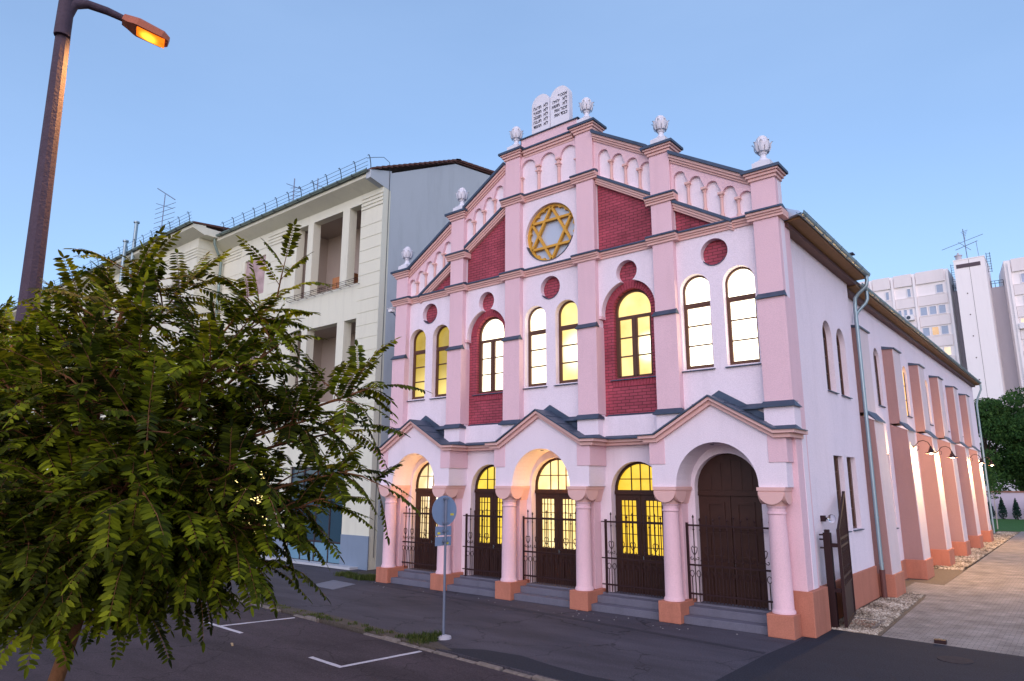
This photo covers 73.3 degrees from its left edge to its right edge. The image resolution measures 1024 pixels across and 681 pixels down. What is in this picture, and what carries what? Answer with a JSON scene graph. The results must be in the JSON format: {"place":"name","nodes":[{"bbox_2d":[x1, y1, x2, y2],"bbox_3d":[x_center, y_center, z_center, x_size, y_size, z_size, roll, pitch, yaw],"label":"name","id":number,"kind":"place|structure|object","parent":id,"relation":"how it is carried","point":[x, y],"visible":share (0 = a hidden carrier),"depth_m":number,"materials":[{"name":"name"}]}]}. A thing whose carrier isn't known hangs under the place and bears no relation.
{"place":"outdoors","nodes":[
{"label":"outdoors","id":0,"kind":"place"},
{"bbox_2d":[0,599,535,680],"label":"road","id":1,"kind":"structure","parent":0,"point":[280,650],"depth_m":14.99,"materials":[{"name":"grey asphalt"}]},
{"bbox_2d":[4,0,169,539],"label":"street lamp","id":2,"kind":"object","parent":1,"relation":"on","point":[36,244],"visible":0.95,"depth_m":9.63,"materials":[{"name":"metal"}]},
{"bbox_2d":[0,218,430,680],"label":"foreground tree","id":3,"kind":"object","parent":1,"relation":"on","point":[143,509],"visible":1,"depth_m":6.47,"materials":[{"name":"green plant"}]},
{"bbox_2d":[209,617,294,632],"bbox_3d":[-7.090,7.758,18.970,2.156,0.011,2.105,-9,-15,38],"label":"parking line","id":4,"kind":"object","parent":1,"relation":"on","point":[223,627],"visible":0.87,"depth_m":18.57,"materials":[{"name":"paint"}]},
{"bbox_2d":[308,651,421,667],"bbox_3d":[-3.257,7.018,15.371,2.165,0.011,1.249,11,-16,-41],"label":"parking line","id":5,"kind":"object","parent":1,"relation":"on","point":[326,662],"visible":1,"depth_m":14.83,"materials":[{"name":"paint"}]},
{"bbox_2d":[230,598,557,680],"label":"kerb","id":6,"kind":"structure","parent":1,"relation":"on","point":[480,663],"depth_m":15.36,"materials":[{"name":"concrete"}]},
{"bbox_2d":[234,594,452,650],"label":"verge","id":7,"kind":"structure","parent":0,"point":[358,628],"depth_m":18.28,"materials":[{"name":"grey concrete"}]},
{"bbox_2d":[355,569,375,574],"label":"alley ground","id":8,"kind":"structure","parent":0,"point":[372,572],"depth_m":29.13,"materials":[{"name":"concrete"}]},
{"bbox_2d":[82,540,803,680],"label":"pavement","id":9,"kind":"structure","parent":0,"point":[602,651],"depth_m":17.65,"materials":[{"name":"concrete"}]},
{"bbox_2d":[0,154,493,569],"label":"cream apartment house","id":10,"kind":"structure","parent":9,"relation":"on","point":[360,230],"depth_m":35.28,"materials":[{"name":"beige paint"}]},
{"bbox_2d":[244,255,265,297],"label":"window","id":11,"kind":"structure","parent":10,"relation":"in","point":[259,273],"depth_m":40.06,"materials":[{"name":"pink paint"}]},
{"bbox_2d":[286,466,344,563],"bbox_3d":[-9.400,8.306,33.028,4.520,4.460,0.100,-9,-15,38],"label":"shop window","id":12,"kind":"structure","parent":10,"relation":"in","point":[332,524],"depth_m":32.46,"materials":[{"name":"blue glass"}]},
{"bbox_2d":[316,580,354,589],"bbox_3d":[-6.643,9.097,25.559,2.133,0.062,1.280,-11,-16,44],"label":"access cover","id":13,"kind":"object","parent":9,"relation":"on","point":[333,584],"visible":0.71,"depth_m":25.55,"materials":[{"name":"metal"}]},
{"bbox_2d":[333,570,375,580],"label":"corner grass","id":14,"kind":"structure","parent":9,"relation":"on","point":[355,576],"depth_m":27.11,"materials":[{"name":"green plant"}]},
{"bbox_2d":[432,496,456,639],"bbox_3d":[-1.662,5.648,17.101,0.400,3.495,0.741,-9,-15,38],"label":"road sign","id":15,"kind":"object","parent":9,"relation":"on","point":[444,509],"visible":0.9,"depth_m":17.27,"materials":[{"name":"metal"}]},
{"bbox_2d":[447,648,614,680],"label":"asphalt patch","id":16,"kind":"object","parent":9,"relation":"on","point":[520,662],"visible":1,"depth_m":14.35,"materials":[{"name":"grey asphalt"}]},
{"bbox_2d":[352,577,765,653],"bbox_3d":[-0.988,8.331,21.867,0.728,0.024,18.773,11,-16,-42],"label":"asphalt seam","id":17,"kind":"object","parent":9,"relation":"on","point":[656,633],"visible":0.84,"depth_m":18.84,"materials":[{"name":"grey asphalt"}]},
{"bbox_2d":[373,85,994,639],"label":"synagogue","id":18,"kind":"structure","parent":9,"relation":"on","point":[661,377],"depth_m":22.60,"materials":[{"name":"pink paint"}]},
{"bbox_2d":[387,307,395,316],"bbox_3d":[-5.046,-1.164,29.049,0.423,0.418,0.270,-9,-15,38],"label":"security camera","id":19,"kind":"object","parent":18,"relation":"attached to","point":[391,310],"visible":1,"depth_m":29.03,"materials":[{"name":"white paint"}]},
{"bbox_2d":[407,330,425,401],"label":"window","id":20,"kind":"structure","parent":18,"relation":"in","point":[420,338],"depth_m":28.17,"materials":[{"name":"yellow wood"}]},
{"bbox_2d":[414,462,437,569],"bbox_3d":[-3.096,6.773,26.743,1.940,4.130,0.162,-9,-15,38],"label":"door","id":21,"kind":"structure","parent":18,"relation":"in","point":[425,497],"depth_m":27.03,"materials":[{"name":"brown wood"}]},
{"bbox_2d":[431,325,448,398],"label":"window","id":22,"kind":"structure","parent":18,"relation":"in","point":[442,342],"depth_m":27.35,"materials":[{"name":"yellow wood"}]},
{"bbox_2d":[472,317,503,395],"bbox_3d":[-0.763,0.541,25.774,1.640,2.990,0.320,-9,-15,38],"label":"window","id":23,"kind":"structure","parent":18,"relation":"in","point":[492,331],"depth_m":25.92,"materials":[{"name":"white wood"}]},
{"bbox_2d":[474,465,502,577],"bbox_3d":[-0.663,6.459,24.765,1.840,3.950,0.162,-9,-15,38],"label":"door","id":24,"kind":"structure","parent":18,"relation":"in","point":[486,497],"depth_m":24.97,"materials":[{"name":"brown wood"}]},
{"bbox_2d":[524,307,546,388],"bbox_3d":[0.885,0.230,24.204,1.030,2.945,0.360,-9,-15,38],"label":"window","id":25,"kind":"structure","parent":18,"relation":"in","point":[537,318],"depth_m":24.38,"materials":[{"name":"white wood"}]},
{"bbox_2d":[535,458,575,585],"bbox_3d":[1.554,6.005,22.998,1.940,4.130,0.162,-9,-15,38],"label":"door","id":26,"kind":"structure","parent":18,"relation":"in","point":[552,479],"depth_m":23.12,"materials":[{"name":"brown wood"}]},
{"bbox_2d":[554,301,577,385],"bbox_3d":[1.920,0.059,23.370,1.030,2.945,0.360,-9,-15,38],"label":"window","id":27,"kind":"structure","parent":18,"relation":"in","point":[568,312],"depth_m":23.54,"materials":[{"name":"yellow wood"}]},
{"bbox_2d":[610,289,655,380],"bbox_3d":[3.895,-0.229,22.023,1.640,2.990,0.320,-9,-15,38],"label":"window","id":28,"kind":"structure","parent":18,"relation":"in","point":[633,309],"depth_m":22.12,"materials":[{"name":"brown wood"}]},
{"bbox_2d":[615,462,664,595],"bbox_3d":[3.972,5.694,21.032,1.840,3.950,0.162,-9,-15,38],"label":"door","id":29,"kind":"structure","parent":18,"relation":"in","point":[634,494],"depth_m":21.14,"materials":[{"name":"brown wood"}]},
{"bbox_2d":[682,275,715,371],"bbox_3d":[5.528,-0.536,20.465,1.030,2.945,0.360,-9,-15,38],"label":"window","id":30,"kind":"structure","parent":18,"relation":"in","point":[696,294],"depth_m":20.61,"materials":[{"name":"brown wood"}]},
{"bbox_2d":[698,453,768,607],"bbox_3d":[6.173,5.242,19.278,1.940,4.130,0.162,-9,-15,38],"label":"door","id":31,"kind":"structure","parent":18,"relation":"in","point":[727,483],"depth_m":19.30,"materials":[{"name":"brown wood"}]},
{"bbox_2d":[725,267,761,367],"bbox_3d":[6.563,-0.708,19.631,1.030,2.945,0.360,-9,-15,38],"label":"window","id":32,"kind":"structure","parent":18,"relation":"in","point":[739,284],"depth_m":19.77,"materials":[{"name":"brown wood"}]},
{"bbox_2d":[820,514,835,521],"bbox_3d":[8.822,4.956,19.177,0.390,0.220,0.220,-9,-15,38],"label":"globe lamp","id":33,"kind":"object","parent":18,"relation":"attached to","point":[829,518],"visible":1,"depth_m":19.12,"materials":[{"name":"glass"}]},
{"bbox_2d":[822,326,839,393],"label":"window","id":34,"kind":"structure","parent":18,"relation":"in","point":[823,330],"depth_m":22.52,"materials":[{"name":"brown wood"}]},
{"bbox_2d":[819,491,855,627],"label":"yard gate","id":35,"kind":"structure","parent":18,"relation":"attached to","point":[842,544],"depth_m":18.46,"materials":[{"name":"metal"}]},
{"bbox_2d":[833,456,851,532],"bbox_3d":[10.061,4.738,21.258,0.370,2.320,1.110,-9,-15,38],"label":"window","id":36,"kind":"structure","parent":18,"relation":"in","point":[838,489],"depth_m":21.61,"materials":[{"name":"brown wood"}]},
{"bbox_2d":[836,333,852,398],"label":"window","id":37,"kind":"structure","parent":18,"relation":"in","point":[837,340],"depth_m":23.75,"materials":[{"name":"brown wood"}]},
{"bbox_2d":[846,457,864,530],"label":"window","id":38,"kind":"structure","parent":18,"relation":"in","point":[848,459],"depth_m":22.67,"materials":[{"name":"brown wood"}]},
{"bbox_2d":[873,351,885,407],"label":"window","id":39,"kind":"structure","parent":18,"relation":"in","point":[875,361],"depth_m":28.76,"materials":[{"name":"brown wood"}]},
{"bbox_2d":[902,370,912,417],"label":"window","id":40,"kind":"structure","parent":18,"relation":"in","point":[902,370],"depth_m":33.21,"materials":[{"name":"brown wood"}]},
{"bbox_2d":[0,0,1023,308],"label":"sky","id":41,"kind":"structure","parent":0,"point":[897,126],"materials":[{"name":"blue"}]},
{"bbox_2d":[716,629,1023,680],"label":"asphalt apron","id":42,"kind":"object","parent":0,"point":[834,655],"visible":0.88,"depth_m":14.51,"materials":[{"name":"grey asphalt"}]},
{"bbox_2d":[937,656,973,663],"bbox_3d":[9.522,6.886,14.771,0.680,0.070,0.680,-9,-15,38],"label":"manhole cover","id":43,"kind":"object","parent":42,"relation":"on","point":[955,660],"visible":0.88,"depth_m":14.74,"materials":[{"name":"metal"}]},
{"bbox_2d":[831,531,1018,635],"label":"gravel","id":44,"kind":"structure","parent":0,"point":[943,576],"depth_m":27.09,"materials":[{"name":"beige gravel"}]},
{"bbox_2d":[840,619,877,626],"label":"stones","id":45,"kind":"object","parent":44,"relation":"on","point":[862,624],"visible":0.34,"depth_m":18.72,"materials":[{"name":"grey gravel"}]},
{"bbox_2d":[854,617,884,628],"bbox_3d":[9.518,7.730,18.732,0.910,0.130,1.290,-9,-15,38],"label":"gravel edging","id":46,"kind":"object","parent":44,"relation":"on","point":[877,624],"visible":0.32,"depth_m":18.89,"materials":[{"name":"stone"}]},
{"bbox_2d":[882,531,1023,655],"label":"yard paving","id":47,"kind":"structure","parent":0,"point":[978,605],"depth_m":20.82,"materials":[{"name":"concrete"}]},
{"bbox_2d":[934,638,946,644],"bbox_3d":[10.183,7.154,16.349,0.250,0.090,0.150,-9,-15,38],"label":"gate stop","id":48,"kind":"object","parent":47,"relation":"on","point":[940,641],"visible":1,"depth_m":16.30,"materials":[{"name":"metal"}]},
{"bbox_2d":[986,491,1023,518],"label":"garden wall","id":49,"kind":"structure","parent":0,"point":[1007,497],"depth_m":75.48,"materials":[{"name":"concrete"}]},
{"bbox_2d":[990,519,1023,531],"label":"lawn","id":50,"kind":"structure","parent":0,"point":[1010,525],"depth_m":63.39,"materials":[{"name":"green plant"}]},
{"bbox_2d":[988,499,995,518],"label":"conifer shrub","id":51,"kind":"object","parent":50,"relation":"on","point":[994,513],"visible":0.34,"depth_m":75.38,"materials":[{"name":"green plant"}]},
{"bbox_2d":[983,463,1002,528],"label":"young tree","id":52,"kind":"object","parent":50,"relation":"on","point":[993,484],"visible":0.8,"depth_m":58.82,"materials":[{"name":"green plant"}]},
{"bbox_2d":[974,397,1023,490],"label":"broadleaf tree","id":53,"kind":"object","parent":50,"relation":"on","point":[987,408],"visible":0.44,"depth_m":80.28,"materials":[{"name":"green plant"}]},
{"bbox_2d":[978,392,1023,490],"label":"broadleaf tree","id":54,"kind":"object","parent":50,"relation":"on","point":[1006,457],"visible":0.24,"depth_m":80.41,"materials":[{"name":"green plant"}]},
{"bbox_2d":[998,496,1006,518],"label":"conifer shrub","id":55,"kind":"object","parent":50,"relation":"on","point":[1002,507],"visible":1,"depth_m":74.73,"materials":[{"name":"green plant"}]},
{"bbox_2d":[981,386,1023,490],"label":"broadleaf tree","id":56,"kind":"object","parent":50,"relation":"on","point":[1018,428],"visible":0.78,"depth_m":78.88,"materials":[{"name":"green plant"}]},
{"bbox_2d":[1012,498,1021,519],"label":"conifer shrub","id":57,"kind":"object","parent":50,"relation":"on","point":[1016,514],"visible":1,"depth_m":73.93,"materials":[{"name":"green plant"}]},
{"bbox_3d":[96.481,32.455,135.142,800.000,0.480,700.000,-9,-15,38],"label":"ground","id":58,"kind":"structure","parent":0,"visible":0},
{"bbox_2d":[858,229,1021,490],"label":"white panel block","id":59,"kind":"structure","parent":58,"relation":"on","point":[962,319],"depth_m":105.24,"materials":[{"name":"concrete"}]},
{"bbox_2d":[885,292,889,300],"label":"window","id":60,"kind":"structure","parent":59,"relation":"in","point":[887,296],"depth_m":113.07,"materials":[{"name":"blue glass"}]},
{"bbox_2d":[906,288,911,297],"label":"window","id":61,"kind":"structure","parent":59,"relation":"in","point":[908,290],"depth_m":111.12,"materials":[{"name":"blue glass"}]},
{"bbox_2d":[919,306,927,315],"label":"window","id":62,"kind":"structure","parent":59,"relation":"in","point":[923,310],"depth_m":109.35,"materials":[{"name":"blue glass"}]},
{"bbox_2d":[922,327,930,336],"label":"window","id":63,"kind":"structure","parent":59,"relation":"in","point":[926,331],"depth_m":108.64,"materials":[{"name":"blue glass"}]},
{"bbox_2d":[929,305,936,314],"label":"window","id":64,"kind":"structure","parent":59,"relation":"in","point":[932,309],"depth_m":108.55,"materials":[{"name":"blue glass"}]},
{"bbox_2d":[931,326,939,335],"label":"window","id":65,"kind":"structure","parent":59,"relation":"in","point":[935,330],"depth_m":107.89,"materials":[{"name":"orange glass"}]},
{"bbox_2d":[935,283,943,292],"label":"window","id":66,"kind":"structure","parent":59,"relation":"in","point":[939,287],"depth_m":108.47,"materials":[{"name":"blue glass"}]},
{"bbox_2d":[938,304,946,313],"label":"window","id":67,"kind":"structure","parent":59,"relation":"in","point":[942,308],"depth_m":107.78,"materials":[{"name":"blue glass"}]},
{"bbox_2d":[941,325,949,334],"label":"window","id":68,"kind":"structure","parent":59,"relation":"in","point":[944,328],"depth_m":107.10,"materials":[{"name":"blue glass"}]},
{"bbox_2d":[943,346,951,354],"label":"window","id":69,"kind":"structure","parent":59,"relation":"in","point":[947,349],"depth_m":106.40,"materials":[{"name":"glass"}]},
{"bbox_2d":[999,257,1023,406],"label":"white panel block","id":70,"kind":"structure","parent":58,"relation":"on","point":[1011,274],"depth_m":101.92,"materials":[{"name":"concrete"}]},
{"bbox_2d":[1020,273,1023,282],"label":"window","id":71,"kind":"structure","parent":70,"relation":"in","point":[1021,274],"depth_m":101.85,"materials":[{"name":"white paint"}]}
]}

